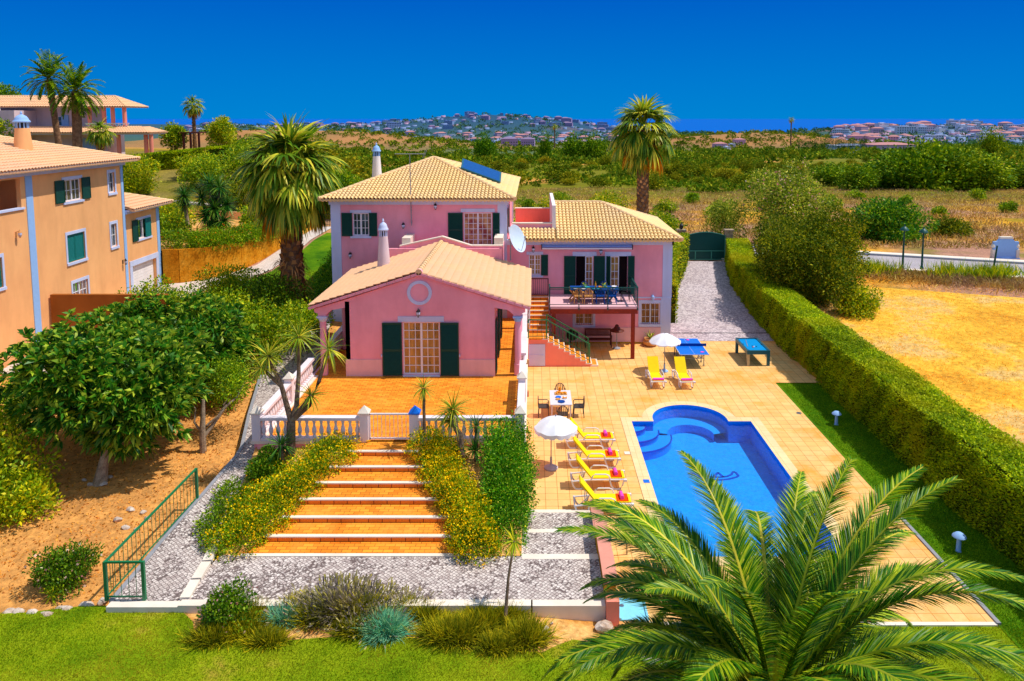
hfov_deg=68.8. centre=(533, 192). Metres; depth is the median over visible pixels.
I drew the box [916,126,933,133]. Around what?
house
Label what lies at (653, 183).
scrub tree
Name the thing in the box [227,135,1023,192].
scrub
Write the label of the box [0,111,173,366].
orange house
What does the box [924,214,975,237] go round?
shrub
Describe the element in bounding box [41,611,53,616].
edging stone
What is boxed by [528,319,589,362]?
stair railing
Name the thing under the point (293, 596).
rosemary
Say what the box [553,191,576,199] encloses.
dry field bush
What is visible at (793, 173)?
scrub tree
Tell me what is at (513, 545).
cabbage palm
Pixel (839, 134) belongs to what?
house
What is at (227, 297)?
shrub
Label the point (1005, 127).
house
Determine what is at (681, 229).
gate pillar
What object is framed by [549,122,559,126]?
house
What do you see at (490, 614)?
rosemary
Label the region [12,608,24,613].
edging stone
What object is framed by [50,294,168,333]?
boundary wall
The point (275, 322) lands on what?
shrub
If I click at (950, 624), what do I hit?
patio edge
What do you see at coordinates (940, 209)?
dry field bush
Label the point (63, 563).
rose bush
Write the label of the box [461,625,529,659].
rosemary
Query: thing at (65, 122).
door
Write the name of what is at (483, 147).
dark tree
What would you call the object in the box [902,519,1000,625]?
kerb
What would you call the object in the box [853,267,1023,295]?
dry weeds
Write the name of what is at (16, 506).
shrub
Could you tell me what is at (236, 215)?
boundary wall
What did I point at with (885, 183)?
evergreen tree
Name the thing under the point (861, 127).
house
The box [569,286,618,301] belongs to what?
balcony table
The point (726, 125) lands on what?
sea
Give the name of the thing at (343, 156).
scrub tree
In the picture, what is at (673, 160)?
scrub tree
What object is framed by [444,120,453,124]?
house
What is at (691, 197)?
dry field bush
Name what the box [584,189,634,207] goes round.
shrub
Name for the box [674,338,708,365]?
table tennis
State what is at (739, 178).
scrub tree
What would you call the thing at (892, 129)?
town
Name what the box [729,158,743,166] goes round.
scrub tree
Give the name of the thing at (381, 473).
front steps
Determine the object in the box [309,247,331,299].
clipped hedge
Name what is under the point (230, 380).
tree
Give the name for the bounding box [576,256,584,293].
doorway
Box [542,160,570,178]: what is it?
scrub tree
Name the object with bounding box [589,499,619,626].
garden wall
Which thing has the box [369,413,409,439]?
terrace gate
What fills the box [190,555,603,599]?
landing
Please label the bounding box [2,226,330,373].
neighbour driveway
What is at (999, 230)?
dry scrub
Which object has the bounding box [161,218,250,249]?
planter soil
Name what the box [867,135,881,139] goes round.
house
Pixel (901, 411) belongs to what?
clipped hedge
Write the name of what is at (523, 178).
scrub tree
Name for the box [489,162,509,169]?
scrub tree
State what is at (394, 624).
lavender
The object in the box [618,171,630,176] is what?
scrub tree
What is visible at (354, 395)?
terrace
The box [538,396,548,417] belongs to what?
garden chair
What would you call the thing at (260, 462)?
shrub
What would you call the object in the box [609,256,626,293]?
doorway
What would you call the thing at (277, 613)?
lavender
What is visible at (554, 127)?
fan palm
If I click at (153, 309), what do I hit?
loquat tree
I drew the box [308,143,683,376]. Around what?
pink villa
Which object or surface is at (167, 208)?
shrub
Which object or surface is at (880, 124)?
house
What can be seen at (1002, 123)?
house
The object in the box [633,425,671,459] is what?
pool steps
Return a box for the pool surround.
[620,401,861,564]
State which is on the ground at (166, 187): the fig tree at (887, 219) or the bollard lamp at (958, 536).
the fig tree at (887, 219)
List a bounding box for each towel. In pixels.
[601,432,610,437]
[605,450,615,455]
[610,470,621,480]
[616,493,628,500]
[619,491,623,499]
[681,378,692,380]
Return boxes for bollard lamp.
[832,411,841,424]
[952,531,966,552]
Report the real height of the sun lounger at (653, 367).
1.103 m
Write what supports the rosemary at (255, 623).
on the flower bed at (581, 630)
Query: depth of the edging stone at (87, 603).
19.52 m
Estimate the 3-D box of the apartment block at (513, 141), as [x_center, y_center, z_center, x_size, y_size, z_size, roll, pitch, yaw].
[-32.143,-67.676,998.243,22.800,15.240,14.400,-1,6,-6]
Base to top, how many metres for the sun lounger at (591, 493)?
1.103 m
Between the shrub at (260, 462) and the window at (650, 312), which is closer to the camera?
the shrub at (260, 462)
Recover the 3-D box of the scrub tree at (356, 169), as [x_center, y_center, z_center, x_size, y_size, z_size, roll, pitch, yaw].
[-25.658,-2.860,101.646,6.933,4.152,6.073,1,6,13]
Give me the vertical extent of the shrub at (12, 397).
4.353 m
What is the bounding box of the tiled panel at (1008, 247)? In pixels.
[990,236,1019,258]
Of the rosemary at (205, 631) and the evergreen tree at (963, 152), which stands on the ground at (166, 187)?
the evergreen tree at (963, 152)
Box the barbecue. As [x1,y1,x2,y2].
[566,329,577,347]
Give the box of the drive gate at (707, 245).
[688,232,725,259]
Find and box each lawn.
[0,606,1023,680]
[776,383,1023,649]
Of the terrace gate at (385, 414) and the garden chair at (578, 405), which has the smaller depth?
the terrace gate at (385, 414)
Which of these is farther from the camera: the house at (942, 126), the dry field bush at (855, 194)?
the house at (942, 126)
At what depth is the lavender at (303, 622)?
18.85 m
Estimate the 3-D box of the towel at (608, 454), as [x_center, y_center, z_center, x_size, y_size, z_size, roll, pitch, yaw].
[2.911,9.858,28.109,0.382,0.150,0.480,0,6,0]
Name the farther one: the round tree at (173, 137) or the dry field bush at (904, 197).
the dry field bush at (904, 197)
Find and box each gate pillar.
[676,222,686,233]
[723,229,734,254]
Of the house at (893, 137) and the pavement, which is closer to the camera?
the pavement
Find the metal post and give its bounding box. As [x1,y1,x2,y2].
[993,245,997,267]
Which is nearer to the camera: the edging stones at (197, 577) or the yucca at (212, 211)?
the edging stones at (197, 577)
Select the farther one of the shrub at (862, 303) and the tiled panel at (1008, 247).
the tiled panel at (1008, 247)
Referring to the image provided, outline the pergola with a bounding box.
[178,132,205,152]
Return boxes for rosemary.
[163,619,249,654]
[190,605,288,648]
[233,622,301,654]
[239,592,278,620]
[266,586,315,613]
[400,607,507,658]
[404,595,457,626]
[444,595,523,637]
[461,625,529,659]
[486,598,533,624]
[489,610,569,660]
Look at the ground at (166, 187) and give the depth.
27.59 m
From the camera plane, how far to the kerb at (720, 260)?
56.39 m
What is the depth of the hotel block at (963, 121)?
2233.55 m
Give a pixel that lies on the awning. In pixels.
(586, 246)
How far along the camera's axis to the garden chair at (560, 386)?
34.29 m
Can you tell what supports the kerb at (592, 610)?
on the flower bed at (581, 630)
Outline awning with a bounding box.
[541,244,632,249]
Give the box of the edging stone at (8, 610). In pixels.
[2,608,15,613]
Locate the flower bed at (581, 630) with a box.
[185,612,645,651]
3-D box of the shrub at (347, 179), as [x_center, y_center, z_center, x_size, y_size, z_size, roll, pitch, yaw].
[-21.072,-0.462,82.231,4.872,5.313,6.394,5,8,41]
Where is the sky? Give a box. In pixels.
[0,0,1023,118]
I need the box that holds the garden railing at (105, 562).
[102,468,198,600]
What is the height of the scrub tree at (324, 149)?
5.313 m
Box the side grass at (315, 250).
[239,233,331,326]
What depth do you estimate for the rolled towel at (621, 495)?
24.72 m
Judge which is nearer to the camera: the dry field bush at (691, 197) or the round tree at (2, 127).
the round tree at (2, 127)
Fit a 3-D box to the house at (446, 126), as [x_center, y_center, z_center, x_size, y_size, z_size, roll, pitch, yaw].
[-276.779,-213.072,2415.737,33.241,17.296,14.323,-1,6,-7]
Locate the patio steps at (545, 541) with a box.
[522,509,598,558]
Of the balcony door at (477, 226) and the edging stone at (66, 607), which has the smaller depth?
the edging stone at (66, 607)
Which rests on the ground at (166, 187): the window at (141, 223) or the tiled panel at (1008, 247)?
the tiled panel at (1008, 247)
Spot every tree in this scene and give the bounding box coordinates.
[0,82,23,94]
[0,117,17,136]
[0,308,218,486]
[76,291,180,338]
[151,288,262,397]
[158,120,188,150]
[193,352,263,453]
[204,115,237,145]
[309,137,338,154]
[328,156,370,179]
[340,152,359,161]
[353,163,368,174]
[359,157,371,168]
[472,131,496,155]
[475,160,492,166]
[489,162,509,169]
[496,165,515,172]
[502,159,514,166]
[503,168,527,186]
[513,162,529,170]
[537,129,553,155]
[537,155,551,163]
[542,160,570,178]
[549,169,568,181]
[558,170,580,183]
[559,177,577,184]
[560,130,588,158]
[569,162,581,167]
[580,130,610,158]
[584,161,597,166]
[584,175,612,186]
[597,154,614,165]
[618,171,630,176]
[634,175,668,190]
[650,170,667,175]
[651,173,665,180]
[663,163,673,174]
[665,158,680,162]
[666,161,691,174]
[668,171,684,182]
[686,163,710,177]
[692,176,708,183]
[709,162,721,167]
[711,167,738,178]
[718,168,742,174]
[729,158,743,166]
[729,170,755,183]
[738,159,754,172]
[747,196,873,308]
[754,161,767,168]
[775,161,796,169]
[778,164,802,178]
[787,170,815,181]
[796,163,808,170]
[810,161,845,185]
[830,162,882,190]
[845,158,858,163]
[847,195,940,244]
[859,153,898,188]
[861,157,870,161]
[868,144,950,190]
[880,148,922,186]
[899,137,974,186]
[931,146,1012,190]
[944,142,981,185]
[968,161,1022,189]
[976,125,1010,154]
[992,158,1023,179]
[1013,160,1023,187]
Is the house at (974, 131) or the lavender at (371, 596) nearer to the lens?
the lavender at (371, 596)
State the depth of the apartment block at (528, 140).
1002.92 m
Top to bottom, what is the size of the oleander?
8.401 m
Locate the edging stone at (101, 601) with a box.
[97,597,105,605]
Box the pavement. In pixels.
[858,251,1023,261]
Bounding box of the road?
[754,250,1023,274]
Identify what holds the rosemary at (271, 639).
on the flower bed at (581, 630)
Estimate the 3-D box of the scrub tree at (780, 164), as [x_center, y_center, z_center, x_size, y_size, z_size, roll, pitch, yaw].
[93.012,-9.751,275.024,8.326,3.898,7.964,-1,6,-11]
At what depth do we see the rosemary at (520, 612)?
19.09 m
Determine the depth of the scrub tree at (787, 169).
210.02 m
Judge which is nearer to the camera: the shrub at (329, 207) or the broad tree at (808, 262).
the broad tree at (808, 262)
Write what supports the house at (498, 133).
on the ground at (166, 187)
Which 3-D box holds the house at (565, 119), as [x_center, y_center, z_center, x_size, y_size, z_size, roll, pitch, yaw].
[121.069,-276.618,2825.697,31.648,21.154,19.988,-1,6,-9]
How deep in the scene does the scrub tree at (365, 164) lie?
239.05 m
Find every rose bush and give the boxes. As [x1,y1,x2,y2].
[21,538,105,601]
[196,573,263,634]
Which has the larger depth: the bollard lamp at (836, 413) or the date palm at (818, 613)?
the bollard lamp at (836, 413)
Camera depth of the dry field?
40.77 m
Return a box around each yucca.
[173,182,196,231]
[186,170,242,234]
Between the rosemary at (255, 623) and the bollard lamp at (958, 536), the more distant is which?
the bollard lamp at (958, 536)
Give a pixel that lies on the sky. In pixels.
(245, 59)
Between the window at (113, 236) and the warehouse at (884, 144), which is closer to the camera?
the window at (113, 236)
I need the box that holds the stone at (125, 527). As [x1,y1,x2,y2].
[121,525,129,529]
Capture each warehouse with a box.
[826,144,861,152]
[863,142,915,149]
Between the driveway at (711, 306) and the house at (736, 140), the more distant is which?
the house at (736, 140)
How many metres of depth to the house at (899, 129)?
1797.32 m
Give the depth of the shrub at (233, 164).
81.12 m
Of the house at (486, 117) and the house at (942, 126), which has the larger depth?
the house at (486, 117)
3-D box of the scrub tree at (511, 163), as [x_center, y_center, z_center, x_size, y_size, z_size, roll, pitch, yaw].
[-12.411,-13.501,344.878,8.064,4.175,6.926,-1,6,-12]
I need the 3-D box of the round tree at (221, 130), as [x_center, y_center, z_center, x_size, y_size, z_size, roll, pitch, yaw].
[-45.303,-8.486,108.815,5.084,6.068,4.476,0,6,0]
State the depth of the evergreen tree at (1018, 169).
174.19 m
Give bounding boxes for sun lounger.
[565,417,615,448]
[567,436,620,467]
[570,453,626,489]
[573,475,633,509]
[645,356,666,387]
[672,356,695,387]
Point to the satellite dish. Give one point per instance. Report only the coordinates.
(517, 238)
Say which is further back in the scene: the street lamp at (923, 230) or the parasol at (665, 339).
the street lamp at (923, 230)
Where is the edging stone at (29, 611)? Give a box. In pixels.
[26,609,37,613]
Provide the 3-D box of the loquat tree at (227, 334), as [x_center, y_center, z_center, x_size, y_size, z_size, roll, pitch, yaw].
[-14.458,6.709,32.639,4.764,4.728,5.226,0,6,0]
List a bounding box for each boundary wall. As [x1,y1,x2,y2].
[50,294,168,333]
[189,210,243,219]
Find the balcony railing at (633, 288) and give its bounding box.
[549,276,637,309]
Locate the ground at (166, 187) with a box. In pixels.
[0,115,1023,612]
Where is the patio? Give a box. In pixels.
[526,341,993,621]
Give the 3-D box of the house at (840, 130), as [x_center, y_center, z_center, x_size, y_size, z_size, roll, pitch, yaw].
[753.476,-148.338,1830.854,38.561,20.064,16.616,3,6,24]
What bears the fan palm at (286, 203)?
on the ground at (166, 187)
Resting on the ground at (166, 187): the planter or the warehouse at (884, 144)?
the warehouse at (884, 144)
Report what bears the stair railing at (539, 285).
attached to the outside stair at (543, 351)
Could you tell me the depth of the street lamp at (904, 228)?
56.31 m
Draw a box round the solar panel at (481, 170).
[460,159,501,182]
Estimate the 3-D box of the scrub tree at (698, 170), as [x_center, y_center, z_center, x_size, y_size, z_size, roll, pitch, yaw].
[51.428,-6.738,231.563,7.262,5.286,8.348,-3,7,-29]
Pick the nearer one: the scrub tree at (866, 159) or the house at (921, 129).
the scrub tree at (866, 159)
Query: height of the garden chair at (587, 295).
0.901 m
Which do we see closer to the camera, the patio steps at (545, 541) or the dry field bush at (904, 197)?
the patio steps at (545, 541)
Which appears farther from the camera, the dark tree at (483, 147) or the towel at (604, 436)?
the dark tree at (483, 147)
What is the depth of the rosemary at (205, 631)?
18.19 m
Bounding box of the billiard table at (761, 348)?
[735,338,769,365]
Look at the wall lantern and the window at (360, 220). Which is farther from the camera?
the window at (360, 220)
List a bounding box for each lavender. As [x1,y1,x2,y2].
[260,594,306,631]
[264,588,348,632]
[291,569,391,637]
[312,603,384,645]
[320,576,426,643]
[349,598,418,650]
[373,586,441,618]
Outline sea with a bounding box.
[107,119,1023,133]
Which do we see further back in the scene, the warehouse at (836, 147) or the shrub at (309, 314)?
the warehouse at (836, 147)
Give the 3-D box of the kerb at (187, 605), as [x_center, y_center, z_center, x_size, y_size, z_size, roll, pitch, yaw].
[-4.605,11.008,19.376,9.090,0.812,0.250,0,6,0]
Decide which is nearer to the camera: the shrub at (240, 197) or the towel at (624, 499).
the towel at (624, 499)
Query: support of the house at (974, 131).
on the ground at (166, 187)
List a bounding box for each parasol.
[534,414,576,471]
[649,332,680,372]
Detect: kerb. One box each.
[106,601,180,612]
[109,315,313,602]
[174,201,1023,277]
[178,599,530,613]
[533,600,605,621]
[753,246,1023,263]
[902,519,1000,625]
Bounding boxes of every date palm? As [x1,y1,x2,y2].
[18,49,74,143]
[43,61,106,147]
[541,450,1023,680]
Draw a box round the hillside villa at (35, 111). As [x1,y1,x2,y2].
[0,95,167,153]
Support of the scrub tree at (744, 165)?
on the ground at (166, 187)
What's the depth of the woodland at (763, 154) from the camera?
670.96 m
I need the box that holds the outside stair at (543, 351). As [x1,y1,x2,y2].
[528,295,597,366]
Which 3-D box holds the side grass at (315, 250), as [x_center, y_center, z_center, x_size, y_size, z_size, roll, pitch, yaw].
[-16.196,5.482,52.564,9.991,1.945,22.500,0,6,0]
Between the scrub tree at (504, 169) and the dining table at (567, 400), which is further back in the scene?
the scrub tree at (504, 169)
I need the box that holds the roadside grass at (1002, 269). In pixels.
[849,255,1023,278]
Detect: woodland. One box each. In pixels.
[198,126,1023,165]
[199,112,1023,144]
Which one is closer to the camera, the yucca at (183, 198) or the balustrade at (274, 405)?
the balustrade at (274, 405)
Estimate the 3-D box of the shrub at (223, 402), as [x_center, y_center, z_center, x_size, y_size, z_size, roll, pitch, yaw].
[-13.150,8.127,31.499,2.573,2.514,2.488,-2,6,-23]
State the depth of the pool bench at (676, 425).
33.13 m
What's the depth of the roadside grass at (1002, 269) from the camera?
54.53 m
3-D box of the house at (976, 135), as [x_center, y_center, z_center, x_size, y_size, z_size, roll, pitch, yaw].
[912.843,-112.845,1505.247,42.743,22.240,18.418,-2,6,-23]
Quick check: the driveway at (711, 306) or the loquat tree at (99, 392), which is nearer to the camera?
the loquat tree at (99, 392)
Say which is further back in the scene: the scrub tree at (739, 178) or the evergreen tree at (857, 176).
the scrub tree at (739, 178)
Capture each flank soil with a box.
[218,446,339,554]
[419,445,521,555]
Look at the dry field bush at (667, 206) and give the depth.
112.17 m
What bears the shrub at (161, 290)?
on the ground at (166, 187)
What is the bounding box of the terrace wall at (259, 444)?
[251,317,527,449]
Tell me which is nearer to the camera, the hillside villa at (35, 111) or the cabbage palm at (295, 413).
the cabbage palm at (295, 413)
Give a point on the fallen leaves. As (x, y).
(149, 530)
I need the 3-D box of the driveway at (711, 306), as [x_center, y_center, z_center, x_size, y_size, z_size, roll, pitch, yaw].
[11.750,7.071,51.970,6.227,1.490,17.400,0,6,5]
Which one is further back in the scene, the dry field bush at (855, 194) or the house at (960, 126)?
the house at (960, 126)
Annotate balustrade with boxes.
[249,405,370,440]
[262,357,314,434]
[329,326,341,356]
[408,405,525,440]
[517,360,526,407]
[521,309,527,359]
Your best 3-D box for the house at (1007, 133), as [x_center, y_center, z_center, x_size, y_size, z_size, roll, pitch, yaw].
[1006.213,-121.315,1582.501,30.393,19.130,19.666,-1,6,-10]
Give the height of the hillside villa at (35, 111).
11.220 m
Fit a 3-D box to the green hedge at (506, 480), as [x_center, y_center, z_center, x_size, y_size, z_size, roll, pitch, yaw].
[-0.868,9.378,24.203,2.307,3.352,6.015,0,6,0]
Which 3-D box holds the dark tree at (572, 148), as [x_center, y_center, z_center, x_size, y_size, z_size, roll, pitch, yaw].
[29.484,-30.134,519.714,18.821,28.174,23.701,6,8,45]
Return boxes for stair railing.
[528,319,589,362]
[531,278,548,295]
[546,314,588,355]
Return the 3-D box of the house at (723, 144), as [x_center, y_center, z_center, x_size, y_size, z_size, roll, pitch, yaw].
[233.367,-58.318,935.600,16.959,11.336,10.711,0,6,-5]
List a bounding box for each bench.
[584,328,611,347]
[653,417,726,441]
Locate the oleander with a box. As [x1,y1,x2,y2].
[737,158,838,232]
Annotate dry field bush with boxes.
[513,197,535,206]
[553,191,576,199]
[651,198,678,212]
[682,192,699,202]
[702,202,724,216]
[819,192,843,206]
[844,188,866,198]
[896,194,913,204]
[929,205,949,216]
[967,187,987,200]
[996,200,1018,212]
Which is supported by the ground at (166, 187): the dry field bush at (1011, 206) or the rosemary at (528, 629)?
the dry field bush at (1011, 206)
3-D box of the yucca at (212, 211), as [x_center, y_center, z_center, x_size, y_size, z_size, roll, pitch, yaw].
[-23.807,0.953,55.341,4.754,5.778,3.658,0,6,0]
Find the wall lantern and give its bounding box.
[15,229,21,237]
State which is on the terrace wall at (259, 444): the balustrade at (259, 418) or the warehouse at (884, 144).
the balustrade at (259, 418)
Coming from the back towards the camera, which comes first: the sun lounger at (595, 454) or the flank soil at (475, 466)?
the sun lounger at (595, 454)
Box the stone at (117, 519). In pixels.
[113,517,122,521]
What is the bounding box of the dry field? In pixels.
[813,286,1023,446]
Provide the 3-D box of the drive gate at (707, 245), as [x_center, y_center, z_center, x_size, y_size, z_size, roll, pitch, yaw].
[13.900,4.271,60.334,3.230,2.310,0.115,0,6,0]
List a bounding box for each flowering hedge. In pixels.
[160,219,279,252]
[198,430,369,564]
[402,425,504,568]
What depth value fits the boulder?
18.88 m
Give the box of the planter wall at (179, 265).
[162,234,280,283]
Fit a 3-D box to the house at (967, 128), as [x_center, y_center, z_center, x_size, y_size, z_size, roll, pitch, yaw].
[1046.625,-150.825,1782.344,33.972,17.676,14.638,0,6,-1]
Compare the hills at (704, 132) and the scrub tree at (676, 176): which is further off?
the hills at (704, 132)
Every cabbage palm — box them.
[243,318,347,454]
[261,421,305,465]
[407,374,435,447]
[429,386,477,458]
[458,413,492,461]
[499,521,528,618]
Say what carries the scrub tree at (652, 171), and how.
on the ground at (166, 187)
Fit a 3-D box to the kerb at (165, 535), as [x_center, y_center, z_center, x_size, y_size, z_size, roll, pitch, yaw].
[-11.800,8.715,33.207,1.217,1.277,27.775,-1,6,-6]
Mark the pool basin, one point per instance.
(743, 450)
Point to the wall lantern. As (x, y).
(19, 233)
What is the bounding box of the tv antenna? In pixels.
[409,150,426,225]
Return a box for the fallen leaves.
[0,376,255,603]
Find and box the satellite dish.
[509,224,525,259]
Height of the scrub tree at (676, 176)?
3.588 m
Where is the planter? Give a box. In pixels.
[643,331,655,346]
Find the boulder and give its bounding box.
[595,620,612,632]
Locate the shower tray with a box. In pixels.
[619,597,648,620]
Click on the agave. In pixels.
(54, 593)
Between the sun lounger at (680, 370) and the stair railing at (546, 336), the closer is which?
the sun lounger at (680, 370)
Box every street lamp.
[900,225,908,267]
[919,227,927,268]
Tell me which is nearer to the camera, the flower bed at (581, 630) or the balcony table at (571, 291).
the flower bed at (581, 630)
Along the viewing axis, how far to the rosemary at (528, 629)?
18.31 m
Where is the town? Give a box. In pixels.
[233,114,1023,143]
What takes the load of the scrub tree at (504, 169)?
on the ground at (166, 187)
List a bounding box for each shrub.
[0,364,55,457]
[0,409,67,511]
[0,464,64,530]
[118,274,213,305]
[123,151,163,194]
[153,196,202,227]
[159,212,193,256]
[171,152,219,180]
[177,149,223,189]
[190,262,268,304]
[190,475,248,560]
[197,284,258,330]
[202,363,251,414]
[204,182,249,210]
[210,137,264,190]
[224,294,313,376]
[226,141,274,162]
[234,204,262,226]
[239,269,316,315]
[243,443,286,485]
[281,296,335,353]
[323,165,362,190]
[325,187,343,218]
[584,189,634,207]
[648,208,686,231]
[701,194,750,239]
[833,281,885,320]
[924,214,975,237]
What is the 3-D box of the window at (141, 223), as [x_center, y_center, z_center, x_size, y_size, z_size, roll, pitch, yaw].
[-25.606,2.289,48.875,0.068,1.250,1.600,0,6,0]
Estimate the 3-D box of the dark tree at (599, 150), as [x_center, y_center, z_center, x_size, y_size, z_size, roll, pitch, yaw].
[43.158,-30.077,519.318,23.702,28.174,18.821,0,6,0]
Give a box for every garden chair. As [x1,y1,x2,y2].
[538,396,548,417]
[554,383,565,405]
[556,406,568,418]
[573,290,582,303]
[573,396,584,417]
[583,290,592,303]
[595,290,604,303]
[608,290,616,303]
[620,285,630,301]
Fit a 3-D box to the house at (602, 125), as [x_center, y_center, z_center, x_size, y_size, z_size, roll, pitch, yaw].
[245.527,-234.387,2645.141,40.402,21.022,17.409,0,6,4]
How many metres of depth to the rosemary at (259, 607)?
19.15 m
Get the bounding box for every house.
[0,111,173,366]
[312,122,323,126]
[386,122,400,127]
[437,132,445,136]
[443,124,452,128]
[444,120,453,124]
[481,115,489,119]
[495,132,502,135]
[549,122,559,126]
[561,117,569,121]
[565,122,572,126]
[597,124,607,127]
[712,142,726,147]
[733,138,745,144]
[832,128,848,133]
[833,125,844,128]
[834,133,843,136]
[847,134,859,138]
[855,125,868,130]
[855,134,870,139]
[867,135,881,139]
[870,127,883,132]
[874,122,888,126]
[887,135,899,139]
[894,125,915,133]
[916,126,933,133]
[922,134,936,139]
[935,128,944,131]
[935,134,943,139]
[937,125,947,130]
[955,124,970,131]
[963,126,980,132]
[970,129,982,132]
[975,132,996,137]
[998,122,1012,125]
[999,131,1015,137]
[1003,124,1020,129]
[1006,135,1021,138]
[1012,129,1023,135]
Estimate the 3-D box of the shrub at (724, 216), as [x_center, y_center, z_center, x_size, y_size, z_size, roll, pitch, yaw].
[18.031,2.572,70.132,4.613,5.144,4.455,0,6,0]
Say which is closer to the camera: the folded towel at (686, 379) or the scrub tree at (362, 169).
the folded towel at (686, 379)
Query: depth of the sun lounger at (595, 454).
27.86 m
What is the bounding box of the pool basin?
[632,405,837,565]
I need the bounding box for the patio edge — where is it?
[650,622,997,626]
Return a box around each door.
[61,115,95,149]
[133,259,153,293]
[403,322,439,373]
[464,213,491,243]
[529,344,544,365]
[585,256,592,293]
[610,256,618,293]
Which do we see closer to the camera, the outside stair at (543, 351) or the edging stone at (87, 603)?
the edging stone at (87, 603)
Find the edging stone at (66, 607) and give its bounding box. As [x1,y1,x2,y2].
[55,605,72,609]
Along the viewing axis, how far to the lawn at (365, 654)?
17.68 m
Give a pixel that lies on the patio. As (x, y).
(614, 386)
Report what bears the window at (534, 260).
in the pink villa at (456, 276)
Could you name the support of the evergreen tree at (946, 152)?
on the ground at (166, 187)
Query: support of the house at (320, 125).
on the ground at (166, 187)
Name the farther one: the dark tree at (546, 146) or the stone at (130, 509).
the dark tree at (546, 146)
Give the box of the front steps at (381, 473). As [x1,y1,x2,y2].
[240,442,474,556]
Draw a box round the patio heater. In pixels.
[610,324,623,349]
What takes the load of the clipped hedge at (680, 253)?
on the ground at (166, 187)
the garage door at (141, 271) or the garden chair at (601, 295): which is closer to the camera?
the garden chair at (601, 295)
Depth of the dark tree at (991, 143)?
516.57 m
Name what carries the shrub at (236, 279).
on the ground at (166, 187)
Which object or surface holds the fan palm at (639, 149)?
on the ground at (166, 187)
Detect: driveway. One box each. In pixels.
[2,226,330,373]
[670,261,773,340]
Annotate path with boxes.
[114,310,332,600]
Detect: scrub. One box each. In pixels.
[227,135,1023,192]
[513,186,1023,248]
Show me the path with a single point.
(173, 562)
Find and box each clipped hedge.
[123,143,246,170]
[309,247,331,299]
[671,232,689,322]
[724,238,1023,572]
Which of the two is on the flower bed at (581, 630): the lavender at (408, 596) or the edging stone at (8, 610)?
the lavender at (408, 596)
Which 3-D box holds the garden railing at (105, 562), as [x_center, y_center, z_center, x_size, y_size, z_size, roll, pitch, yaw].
[-10.650,9.746,21.756,1.080,1.345,4.740,0,6,0]
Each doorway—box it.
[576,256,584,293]
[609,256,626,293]
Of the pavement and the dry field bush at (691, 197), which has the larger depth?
the dry field bush at (691, 197)
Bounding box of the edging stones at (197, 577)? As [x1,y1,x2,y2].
[179,514,230,599]
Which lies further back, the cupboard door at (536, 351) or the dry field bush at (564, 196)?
the dry field bush at (564, 196)
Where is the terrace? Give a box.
[273,318,517,439]
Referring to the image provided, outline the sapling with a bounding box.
[534,192,554,206]
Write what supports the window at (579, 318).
in the pink villa at (456, 276)
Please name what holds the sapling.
on the ground at (166, 187)
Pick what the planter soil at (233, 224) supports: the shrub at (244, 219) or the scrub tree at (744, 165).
the shrub at (244, 219)
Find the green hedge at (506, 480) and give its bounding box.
[474,410,540,555]
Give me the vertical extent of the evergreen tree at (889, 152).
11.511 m
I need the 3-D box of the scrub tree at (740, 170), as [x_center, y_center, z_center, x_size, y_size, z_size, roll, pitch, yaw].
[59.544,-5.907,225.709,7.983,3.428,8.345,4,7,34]
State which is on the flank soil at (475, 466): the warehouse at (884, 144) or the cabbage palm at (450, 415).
the cabbage palm at (450, 415)
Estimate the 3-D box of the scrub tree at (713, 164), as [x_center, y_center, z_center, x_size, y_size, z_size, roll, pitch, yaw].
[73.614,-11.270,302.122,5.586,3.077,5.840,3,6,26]
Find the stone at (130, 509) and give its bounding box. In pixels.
[126,506,134,511]
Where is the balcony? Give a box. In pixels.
[548,294,637,358]
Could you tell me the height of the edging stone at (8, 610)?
0.216 m
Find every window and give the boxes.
[64,178,79,200]
[73,279,86,293]
[108,172,113,192]
[111,224,115,246]
[138,218,145,238]
[353,213,368,235]
[529,255,540,274]
[575,314,592,324]
[641,303,659,323]
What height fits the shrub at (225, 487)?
1.356 m
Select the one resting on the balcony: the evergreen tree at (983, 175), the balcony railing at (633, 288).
the balcony railing at (633, 288)
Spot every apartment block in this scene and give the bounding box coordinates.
[501,137,517,146]
[521,137,534,145]
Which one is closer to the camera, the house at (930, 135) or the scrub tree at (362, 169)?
the scrub tree at (362, 169)
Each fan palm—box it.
[82,117,118,150]
[180,95,203,147]
[228,108,351,306]
[552,124,557,147]
[605,94,680,213]
[787,117,795,144]
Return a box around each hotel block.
[946,119,958,123]
[958,119,970,122]
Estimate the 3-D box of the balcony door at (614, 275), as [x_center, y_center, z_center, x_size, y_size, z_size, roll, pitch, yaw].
[4.670,4.719,42.959,0.500,2.200,0.060,0,6,0]
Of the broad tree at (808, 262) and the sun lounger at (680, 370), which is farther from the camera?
the broad tree at (808, 262)
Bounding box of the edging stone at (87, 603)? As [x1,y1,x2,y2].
[79,601,93,605]
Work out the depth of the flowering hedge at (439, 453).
23.16 m
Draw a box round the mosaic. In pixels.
[689,471,739,480]
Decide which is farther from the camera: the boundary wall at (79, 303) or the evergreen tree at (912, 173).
the evergreen tree at (912, 173)
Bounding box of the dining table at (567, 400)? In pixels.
[549,390,571,416]
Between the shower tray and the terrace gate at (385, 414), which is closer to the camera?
the shower tray
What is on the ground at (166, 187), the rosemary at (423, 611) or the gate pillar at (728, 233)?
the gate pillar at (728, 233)
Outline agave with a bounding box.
[39,584,63,604]

